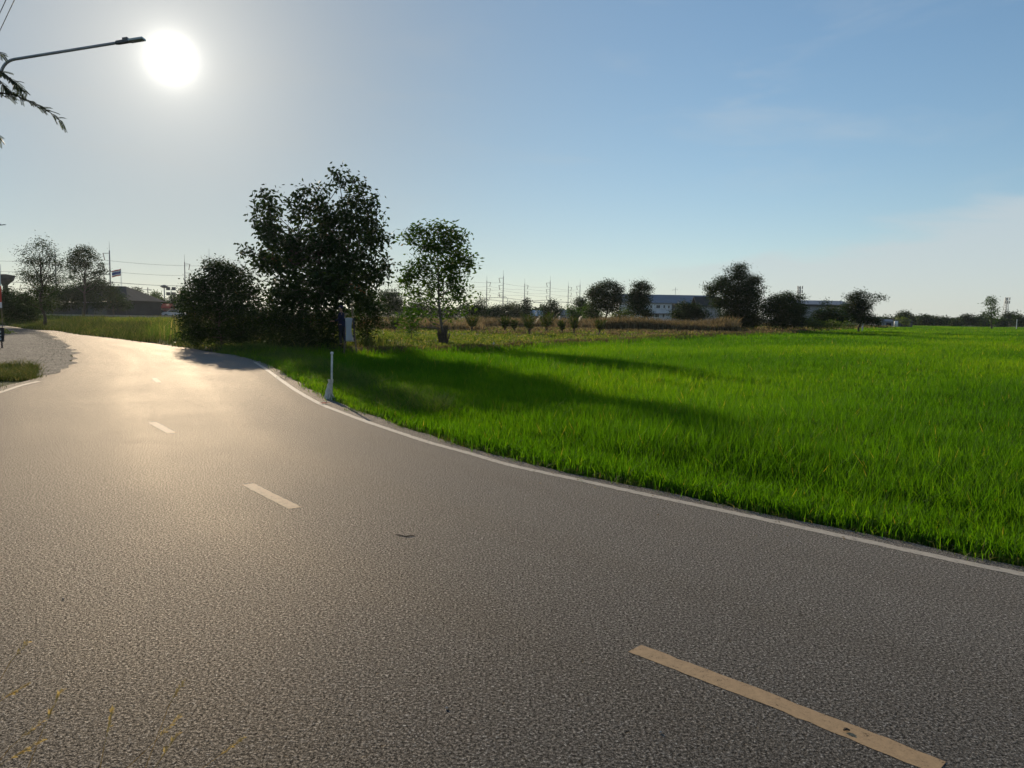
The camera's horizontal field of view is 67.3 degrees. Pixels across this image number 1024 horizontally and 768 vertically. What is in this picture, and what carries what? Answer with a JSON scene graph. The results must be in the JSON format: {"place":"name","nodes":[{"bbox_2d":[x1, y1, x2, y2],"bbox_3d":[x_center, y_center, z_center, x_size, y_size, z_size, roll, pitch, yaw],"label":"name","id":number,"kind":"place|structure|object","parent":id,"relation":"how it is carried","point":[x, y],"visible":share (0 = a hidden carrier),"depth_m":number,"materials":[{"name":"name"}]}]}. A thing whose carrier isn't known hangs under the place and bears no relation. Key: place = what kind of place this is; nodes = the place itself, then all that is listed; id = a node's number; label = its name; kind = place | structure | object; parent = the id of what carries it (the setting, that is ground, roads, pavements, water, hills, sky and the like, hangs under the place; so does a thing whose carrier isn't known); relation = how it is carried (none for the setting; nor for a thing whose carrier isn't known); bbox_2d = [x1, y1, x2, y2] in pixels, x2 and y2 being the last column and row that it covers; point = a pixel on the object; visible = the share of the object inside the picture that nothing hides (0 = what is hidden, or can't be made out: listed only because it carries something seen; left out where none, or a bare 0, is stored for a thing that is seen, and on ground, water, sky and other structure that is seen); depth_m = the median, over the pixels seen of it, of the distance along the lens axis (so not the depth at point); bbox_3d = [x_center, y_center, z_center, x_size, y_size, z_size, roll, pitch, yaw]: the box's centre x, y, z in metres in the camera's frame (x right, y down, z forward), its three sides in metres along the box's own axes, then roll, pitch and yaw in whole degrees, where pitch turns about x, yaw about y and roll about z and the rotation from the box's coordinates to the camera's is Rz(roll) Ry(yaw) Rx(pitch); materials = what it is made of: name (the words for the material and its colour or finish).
{"place":"outdoors","nodes":[
{"label":"outdoors","id":0,"kind":"place"},
{"bbox_2d":[0,738,46,764],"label":"seeding grass","id":1,"kind":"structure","parent":0,"point":[28,749],"depth_m":1.29,"materials":[{"name":"plant"}]},
{"bbox_2d":[0,326,79,376],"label":"gravel driveway","id":2,"kind":"structure","parent":0,"point":[19,341],"depth_m":28.74,"materials":[{"name":"grey gravel"}]},
{"bbox_2d":[0,268,2,327],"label":"roadside banner","id":3,"kind":"object","parent":2,"relation":"on","point":[1,298],"visible":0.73,"depth_m":41.80,"materials":[{"name":"red plastic"}]},
{"bbox_2d":[127,714,181,767],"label":"seeding grass","id":4,"kind":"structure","parent":0,"point":[173,722],"depth_m":1.59,"materials":[{"name":"plant"}]},
{"bbox_2d":[145,680,184,767],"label":"seeding grass","id":5,"kind":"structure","parent":0,"point":[176,692],"depth_m":1.54,"materials":[{"name":"plant"}]},
{"bbox_2d":[155,731,181,766],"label":"seeding grass","id":6,"kind":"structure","parent":0,"point":[167,748],"depth_m":1.29,"materials":[{"name":"plant"}]},
{"bbox_2d":[203,734,245,767],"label":"seeding grass","id":7,"kind":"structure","parent":0,"point":[240,739],"depth_m":1.52,"materials":[{"name":"plant"}]},
{"bbox_2d":[213,340,347,353],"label":"verge grass","id":8,"kind":"structure","parent":0,"point":[239,346],"depth_m":30.40,"materials":[{"name":"green plant"}]},
{"bbox_2d":[3,315,887,354],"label":"pasture grass","id":9,"kind":"structure","parent":0,"point":[496,338],"depth_m":54.19,"materials":[{"name":"green plant"}]},
{"bbox_2d":[8,312,895,336],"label":"dry pasture grass","id":10,"kind":"structure","parent":0,"point":[613,331],"depth_m":80.38,"materials":[{"name":"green plant"}]},
{"bbox_2d":[463,312,481,330],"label":"palm sapling","id":11,"kind":"object","parent":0,"point":[471,323],"visible":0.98,"depth_m":71.51,"materials":[{"name":"green plant"}]},
{"bbox_2d":[0,325,1023,767],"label":"road","id":12,"kind":"structure","parent":0,"point":[508,617],"depth_m":4.35,"materials":[{"name":"grey asphalt"}]},
{"bbox_2d":[100,705,115,767],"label":"seeding grass","id":13,"kind":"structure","parent":12,"relation":"on","point":[112,712],"depth_m":1.43,"materials":[{"name":"plant"}]},
{"bbox_2d":[148,422,175,432],"bbox_3d":[-4.883,0.604,10.713,0.129,0.001,1.165,-3,6,-36],"label":"dash","id":14,"kind":"object","parent":12,"relation":"on","point":[161,427],"visible":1,"depth_m":10.70,"materials":[{"name":"beige paint"}]},
{"bbox_2d":[244,483,299,508],"bbox_3d":[-2.167,0.996,6.886,0.126,0.001,1.105,-3,7,-39],"label":"dash","id":15,"kind":"object","parent":12,"relation":"on","point":[286,503],"visible":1,"depth_m":6.84,"materials":[{"name":"beige paint"}]},
{"bbox_2d":[240,359,1022,570],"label":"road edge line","id":16,"kind":"object","parent":12,"relation":"on","point":[627,480],"visible":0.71,"depth_m":7.42,"materials":[{"name":"white paint"}]},
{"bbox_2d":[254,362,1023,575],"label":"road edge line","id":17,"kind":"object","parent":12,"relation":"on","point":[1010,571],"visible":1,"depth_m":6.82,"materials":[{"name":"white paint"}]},
{"bbox_2d":[628,645,945,767],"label":"dash","id":18,"kind":"object","parent":12,"relation":"on","point":[892,748],"visible":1,"depth_m":3.25,"materials":[{"name":"beige paint"}]},
{"bbox_2d":[0,312,1023,559],"bbox_3d":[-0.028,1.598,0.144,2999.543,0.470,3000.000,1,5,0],"label":"ground","id":19,"kind":"structure","parent":0,"point":[422,350],"depth_m":36.08,"materials":[{"name":"soil"}]},
{"bbox_2d":[0,327,3,347],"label":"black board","id":20,"kind":"object","parent":19,"relation":"on","point":[1,335],"visible":0.95,"depth_m":29.96,"materials":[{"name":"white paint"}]},
{"bbox_2d":[1,274,14,306],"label":"water tower","id":21,"kind":"structure","parent":19,"relation":"on","point":[6,278],"depth_m":172.87,"materials":[{"name":"metal"}]},
{"bbox_2d":[0,280,43,321],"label":"bush","id":22,"kind":"object","parent":19,"relation":"on","point":[16,314],"visible":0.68,"depth_m":71.39,"materials":[{"name":"green plant"}]},
{"bbox_2d":[0,358,48,381],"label":"verge grass","id":23,"kind":"structure","parent":19,"relation":"on","point":[16,371],"depth_m":18.63,"materials":[{"name":"green plant"}]},
{"bbox_2d":[0,52,67,147],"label":"feathery tree","id":24,"kind":"object","parent":19,"relation":"on","point":[11,94],"visible":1,"depth_m":13.80,"materials":[{"name":"green plant"}]},
{"bbox_2d":[5,230,72,324],"bbox_3d":[-37.828,-8.354,61.606,5.333,7.898,3.596,1,5,0],"label":"slim tree","id":25,"kind":"object","parent":19,"relation":"on","point":[40,294],"visible":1,"depth_m":61.46,"materials":[{"name":"green plant"}]},
{"bbox_2d":[27,687,64,767],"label":"seeding grass","id":26,"kind":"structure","parent":19,"relation":"on","point":[51,709],"depth_m":1.27,"materials":[{"name":"plant"}]},
{"bbox_2d":[32,284,74,313],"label":"distant tree","id":27,"kind":"object","parent":19,"relation":"on","point":[64,303],"visible":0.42,"depth_m":125.16,"materials":[{"name":"green plant"}]},
{"bbox_2d":[37,303,81,314],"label":"yard shed","id":28,"kind":"structure","parent":19,"relation":"on","point":[71,311],"depth_m":127.59,"materials":[{"name":"grey metal"}]},
{"bbox_2d":[0,36,145,75],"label":"street lamp","id":29,"kind":"object","parent":19,"relation":"on","point":[125,40],"visible":0.93,"depth_m":14.88,"materials":[{"name":"metal"}]},
{"bbox_2d":[60,244,112,315],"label":"broadleaf tree","id":30,"kind":"object","parent":19,"relation":"on","point":[78,262],"visible":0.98,"depth_m":103.94,"materials":[{"name":"green plant"}]},
{"bbox_2d":[83,301,106,314],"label":"yard shed","id":31,"kind":"structure","parent":19,"relation":"on","point":[103,312],"depth_m":126.22,"materials":[{"name":"grey metal"}]},
{"bbox_2d":[60,278,132,313],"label":"distant tree","id":32,"kind":"object","parent":19,"relation":"on","point":[89,295],"visible":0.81,"depth_m":126.55,"materials":[{"name":"green plant"}]},
{"bbox_2d":[39,313,180,323],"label":"green weeds","id":33,"kind":"object","parent":19,"relation":"on","point":[51,318],"visible":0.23,"depth_m":79.86,"materials":[{"name":"green plant"}]},
{"bbox_2d":[42,314,177,317],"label":"yard wall","id":34,"kind":"structure","parent":19,"relation":"on","point":[123,316],"depth_m":123.49,"materials":[{"name":"concrete"}]},
{"bbox_2d":[87,294,133,314],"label":"distant bush","id":35,"kind":"object","parent":19,"relation":"on","point":[122,304],"visible":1,"depth_m":123.16,"materials":[{"name":"green plant"}]},
{"bbox_2d":[59,286,165,315],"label":"dark hall","id":36,"kind":"structure","parent":19,"relation":"on","point":[145,304],"depth_m":146.19,"materials":[{"name":"metal"}]},
{"bbox_2d":[147,289,165,298],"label":"distant tree","id":37,"kind":"object","parent":19,"relation":"on","point":[156,295],"visible":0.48,"depth_m":173.82,"materials":[{"name":"green plant"}]},
{"bbox_2d":[136,317,188,341],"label":"plumed reeds","id":38,"kind":"object","parent":19,"relation":"on","point":[168,330],"visible":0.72,"depth_m":41.82,"materials":[{"name":"green plant"}]},
{"bbox_2d":[161,304,173,315],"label":"kiosk","id":39,"kind":"object","parent":19,"relation":"on","point":[166,307],"visible":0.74,"depth_m":157.55,"materials":[{"name":"red plastic"}]},
{"bbox_2d":[158,285,187,308],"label":"distant tree","id":40,"kind":"object","parent":19,"relation":"on","point":[171,301],"visible":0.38,"depth_m":158.80,"materials":[{"name":"green plant"}]},
{"bbox_2d":[0,312,435,350],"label":"roadside weeds","id":41,"kind":"object","parent":19,"relation":"on","point":[73,324],"visible":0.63,"depth_m":49.58,"materials":[{"name":"green plant"}]},
{"bbox_2d":[169,253,268,347],"bbox_3d":[-12.495,-3.490,33.000,4.504,4.152,2.879,1,5,0],"label":"bush","id":42,"kind":"object","parent":19,"relation":"on","point":[203,298],"visible":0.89,"depth_m":32.57,"materials":[{"name":"green plant"}]},
{"bbox_2d":[237,297,356,348],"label":"undergrowth","id":43,"kind":"object","parent":19,"relation":"on","point":[272,324],"visible":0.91,"depth_m":31.50,"materials":[{"name":"green plant"}]},
{"bbox_2d":[234,161,401,349],"bbox_3d":[-8.269,-5.300,32.516,6.535,8.097,4.238,3,6,24],"label":"broadleaf tree","id":44,"kind":"object","parent":19,"relation":"on","point":[337,281],"visible":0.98,"depth_m":32.08,"materials":[{"name":"green plant"}]},
{"bbox_2d":[324,379,333,399],"bbox_3d":[-3.464,0.128,14.552,0.241,0.442,0.233,5,7,41],"label":"concrete post","id":45,"kind":"object","parent":19,"relation":"on","point":[328,391],"visible":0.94,"depth_m":14.53,"materials":[{"name":"grey concrete"}]},
{"bbox_2d":[330,352,332,396],"bbox_3d":[-3.406,-0.098,14.544,0.060,1.025,0.055,1,5,0],"label":"marker post","id":46,"kind":"object","parent":19,"relation":"on","point":[331,353],"visible":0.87,"depth_m":14.52,"materials":[{"name":"white paint"}]},
{"bbox_2d":[211,339,484,415],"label":"verge grass","id":47,"kind":"structure","parent":19,"relation":"on","point":[366,380],"depth_m":17.27,"materials":[{"name":"green plant"}]},
{"bbox_2d":[344,307,356,354],"bbox_3d":[-6.382,-1.976,30.430,0.599,2.157,0.114,1,5,0],"label":"banner stand","id":48,"kind":"object","parent":19,"relation":"on","point":[347,326],"visible":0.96,"depth_m":30.39,"materials":[{"name":"white wood"}]},
{"bbox_2d":[343,284,394,344],"bbox_3d":[-6.754,-3.212,35.443,2.826,3.377,2.482,-2,6,-28],"label":"shrub","id":49,"kind":"object","parent":19,"relation":"on","point":[365,322],"visible":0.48,"depth_m":35.23,"materials":[{"name":"green plant"}]},
{"bbox_2d":[376,287,406,316],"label":"distant tree","id":50,"kind":"object","parent":19,"relation":"on","point":[394,297],"visible":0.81,"depth_m":123.91,"materials":[{"name":"green plant"}]},
{"bbox_2d":[388,315,399,330],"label":"palm sapling","id":51,"kind":"object","parent":19,"relation":"on","point":[395,323],"visible":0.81,"depth_m":66.38,"materials":[{"name":"green plant"}]},
{"bbox_2d":[395,297,424,338],"bbox_3d":[-6.186,-3.911,46.839,1.912,2.697,2.030,4,6,27],"label":"sapling","id":52,"kind":"object","parent":19,"relation":"on","point":[412,328],"visible":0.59,"depth_m":46.84,"materials":[{"name":"green plant"}]},
{"bbox_2d":[406,299,437,318],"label":"distant tree","id":53,"kind":"object","parent":19,"relation":"on","point":[418,306],"visible":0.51,"depth_m":128.75,"materials":[{"name":"green plant"}]},
{"bbox_2d":[362,316,485,330],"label":"dry reeds","id":54,"kind":"object","parent":19,"relation":"on","point":[457,325],"visible":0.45,"depth_m":75.65,"materials":[{"name":"brown plant"}]},
{"bbox_2d":[393,218,483,343],"bbox_3d":[-4.005,-5.440,41.391,5.082,6.818,2.849,1,5,0],"label":"young tree","id":55,"kind":"object","parent":19,"relation":"on","point":[461,260],"visible":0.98,"depth_m":40.99,"materials":[{"name":"green plant"}]},
{"bbox_2d":[339,302,598,319],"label":"distant woods","id":56,"kind":"object","parent":19,"relation":"on","point":[454,315],"visible":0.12,"depth_m":321.29,"materials":[{"name":"green plant"}]},
{"bbox_2d":[459,295,494,317],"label":"distant tree","id":57,"kind":"object","parent":19,"relation":"on","point":[480,307],"visible":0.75,"depth_m":117.18,"materials":[{"name":"green plant"}]},
{"bbox_2d":[483,303,505,318],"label":"distant tree","id":58,"kind":"object","parent":19,"relation":"on","point":[496,310],"visible":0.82,"depth_m":168.29,"materials":[{"name":"green plant"}]},
{"bbox_2d":[497,316,510,329],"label":"palm sapling","id":59,"kind":"object","parent":19,"relation":"on","point":[505,323],"visible":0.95,"depth_m":71.59,"materials":[{"name":"green plant"}]},
{"bbox_2d":[500,301,513,317],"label":"distant tree","id":60,"kind":"object","parent":19,"relation":"on","point":[507,306],"visible":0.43,"depth_m":170.54,"materials":[{"name":"green plant"}]},
{"bbox_2d":[506,301,522,317],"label":"distant tree","id":61,"kind":"object","parent":19,"relation":"on","point":[515,311],"visible":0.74,"depth_m":166.96,"materials":[{"name":"green plant"}]},
{"bbox_2d":[516,298,535,317],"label":"distant tree","id":62,"kind":"object","parent":19,"relation":"on","point":[525,306],"visible":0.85,"depth_m":163.85,"materials":[{"name":"green plant"}]},
{"bbox_2d":[517,311,541,333],"bbox_3d":[1.394,-5.075,63.866,2.189,2.081,2.030,1,5,0],"label":"palm sapling","id":63,"kind":"object","parent":19,"relation":"on","point":[526,322],"visible":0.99,"depth_m":63.55,"materials":[{"name":"green plant"}]},
{"bbox_2d":[463,315,600,327],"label":"dry reeds","id":64,"kind":"object","parent":19,"relation":"on","point":[488,321],"visible":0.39,"depth_m":99.72,"materials":[{"name":"brown plant"}]},
{"bbox_2d":[533,308,560,330],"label":"palm sapling","id":65,"kind":"object","parent":19,"relation":"on","point":[545,323],"visible":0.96,"depth_m":71.47,"materials":[{"name":"green plant"}]},
{"bbox_2d":[538,297,564,319],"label":"distant tree","id":66,"kind":"object","parent":19,"relation":"on","point":[556,309],"visible":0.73,"depth_m":148.81,"materials":[{"name":"green plant"}]},
{"bbox_2d":[563,302,584,318],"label":"distant bush","id":67,"kind":"object","parent":19,"relation":"on","point":[574,312],"visible":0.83,"depth_m":138.99,"materials":[{"name":"green plant"}]},
{"bbox_2d":[568,316,580,332],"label":"palm sapling","id":68,"kind":"object","parent":19,"relation":"on","point":[574,324],"visible":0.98,"depth_m":71.58,"materials":[{"name":"green plant"}]},
{"bbox_2d":[571,295,588,315],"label":"distant tree","id":69,"kind":"object","parent":19,"relation":"on","point":[578,301],"visible":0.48,"depth_m":158.36,"materials":[{"name":"green plant"}]},
{"bbox_2d":[577,301,609,319],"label":"distant bush","id":70,"kind":"object","parent":19,"relation":"on","point":[584,314],"visible":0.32,"depth_m":127.00,"materials":[{"name":"green plant"}]},
{"bbox_2d":[594,319,607,332],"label":"palm sapling","id":71,"kind":"object","parent":19,"relation":"on","point":[599,326],"visible":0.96,"depth_m":71.58,"materials":[{"name":"green plant"}]},
{"bbox_2d":[582,278,626,318],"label":"tree","id":72,"kind":"object","parent":19,"relation":"on","point":[600,297],"visible":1,"depth_m":116.73,"materials":[{"name":"green plant"}]},
{"bbox_2d":[223,325,1023,566],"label":"rice plants","id":73,"kind":"object","parent":19,"relation":"on","point":[917,429],"visible":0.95,"depth_m":11.83,"materials":[{"name":"green plant"}]},
{"bbox_2d":[609,307,637,317],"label":"distant bush","id":74,"kind":"object","parent":19,"relation":"on","point":[617,314],"visible":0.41,"depth_m":125.09,"materials":[{"name":"green plant"}]},
{"bbox_2d":[622,276,656,318],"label":"tree","id":75,"kind":"object","parent":19,"relation":"on","point":[639,299],"visible":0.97,"depth_m":116.80,"materials":[{"name":"green plant"}]},
{"bbox_2d":[615,294,707,321],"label":"building","id":76,"kind":"structure","parent":19,"relation":"on","point":[663,303],"depth_m":189.28,"materials":[{"name":"grey metal"}]},
{"bbox_2d":[591,314,743,331],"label":"dry reeds","id":77,"kind":"object","parent":19,"relation":"on","point":[721,324],"visible":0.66,"depth_m":92.14,"materials":[{"name":"brown plant"}]},
{"bbox_2d":[350,407,1023,567],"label":"verge grass","id":78,"kind":"structure","parent":19,"relation":"on","point":[532,461],"depth_m":6.94,"materials":[{"name":"green plant"}]},
{"bbox_2d":[666,298,712,320],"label":"distant bush","id":79,"kind":"object","parent":19,"relation":"on","point":[687,311],"visible":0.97,"depth_m":121.14,"materials":[{"name":"green plant"}]},
{"bbox_2d":[691,297,720,320],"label":"side wing","id":80,"kind":"structure","parent":19,"relation":"on","point":[701,300],"depth_m":181.59,"materials":[{"name":"grey metal"}]},
{"bbox_2d":[699,260,771,329],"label":"great tree","id":81,"kind":"object","parent":19,"relation":"on","point":[742,293],"visible":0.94,"depth_m":106.43,"materials":[{"name":"green plant"}]},
{"bbox_2d":[756,289,810,329],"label":"bush","id":82,"kind":"object","parent":19,"relation":"on","point":[794,311],"visible":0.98,"depth_m":105.45,"materials":[{"name":"green plant"}]},
{"bbox_2d":[779,300,847,322],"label":"warehouse","id":83,"kind":"structure","parent":19,"relation":"on","point":[811,304],"depth_m":199.09,"materials":[{"name":"grey metal"}]},
{"bbox_2d":[806,297,853,330],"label":"bush","id":84,"kind":"object","parent":19,"relation":"on","point":[828,313],"visible":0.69,"depth_m":111.06,"materials":[{"name":"green plant"}]},
{"bbox_2d":[802,317,857,330],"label":"bush","id":85,"kind":"object","parent":19,"relation":"on","point":[817,325],"visible":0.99,"depth_m":103.45,"materials":[{"name":"green plant"}]},
{"bbox_2d":[837,286,890,330],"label":"tree","id":86,"kind":"object","parent":19,"relation":"on","point":[857,306],"visible":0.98,"depth_m":114.87,"materials":[{"name":"green plant"}]},
{"bbox_2d":[883,319,893,325],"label":"tin shed","id":87,"kind":"structure","parent":19,"relation":"on","point":[889,322],"depth_m":234.11,"materials":[{"name":"grey metal"}]},
{"bbox_2d":[893,315,911,326],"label":"banana plants","id":88,"kind":"object","parent":19,"relation":"on","point":[905,320],"visible":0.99,"depth_m":228.79,"materials":[{"name":"green plant"}]},
{"bbox_2d":[893,309,916,320],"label":"horizon tree","id":89,"kind":"object","parent":19,"relation":"on","point":[909,315],"visible":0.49,"depth_m":339.29,"materials":[{"name":"green plant"}]},
{"bbox_2d":[913,313,937,325],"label":"horizon tree","id":90,"kind":"object","parent":19,"relation":"on","point":[924,319],"visible":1,"depth_m":328.51,"materials":[{"name":"green plant"}]},
{"bbox_2d":[853,311,1015,325],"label":"distant woods","id":91,"kind":"object","parent":19,"relation":"on","point":[956,318],"visible":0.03,"depth_m":470.76,"materials":[{"name":"green plant"}]},
{"bbox_2d":[928,314,947,325],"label":"horizon tree","id":92,"kind":"object","parent":19,"relation":"on","point":[940,322],"visible":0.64,"depth_m":339.97,"materials":[{"name":"green plant"}]},
{"bbox_2d":[944,318,962,325],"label":"horizon tree","id":93,"kind":"object","parent":19,"relation":"on","point":[954,322],"visible":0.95,"depth_m":328.40,"materials":[{"name":"green plant"}]},
{"bbox_2d":[956,312,977,326],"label":"horizon tree","id":94,"kind":"object","parent":19,"relation":"on","point":[967,319],"visible":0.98,"depth_m":339.73,"materials":[{"name":"green plant"}]},
{"bbox_2d":[977,316,990,326],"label":"horizon tree","id":95,"kind":"object","parent":19,"relation":"on","point":[983,323],"visible":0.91,"depth_m":328.54,"materials":[{"name":"green plant"}]},
{"bbox_2d":[978,294,1002,327],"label":"lone tree","id":96,"kind":"object","parent":19,"relation":"on","point":[989,314],"visible":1,"depth_m":223.48,"materials":[{"name":"green plant"}]},
{"bbox_2d":[992,318,1011,326],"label":"horizon tree","id":97,"kind":"object","parent":19,"relation":"on","point":[1003,322],"visible":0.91,"depth_m":339.72,"materials":[{"name":"green plant"}]},
{"bbox_2d":[1002,309,1018,326],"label":"horizon tree","id":98,"kind":"object","parent":19,"relation":"on","point":[1008,315],"visible":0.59,"depth_m":352.14,"materials":[{"name":"green plant"}]},
{"bbox_2d":[1011,313,1023,326],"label":"horizon tree","id":99,"kind":"object","parent":19,"relation":"on","point":[1019,318],"visible":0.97,"depth_m":327.62,"materials":[{"name":"green plant"}]},
{"bbox_2d":[0,0,1023,318],"label":"sky","id":100,"kind":"structure","parent":0,"point":[830,148],"materials":[{"name":"blue"}]},
{"bbox_2d":[294,329,810,353],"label":"bank grass","id":101,"kind":"structure","parent":0,"point":[555,340],"depth_m":41.18,"materials":[{"name":"green plant"}]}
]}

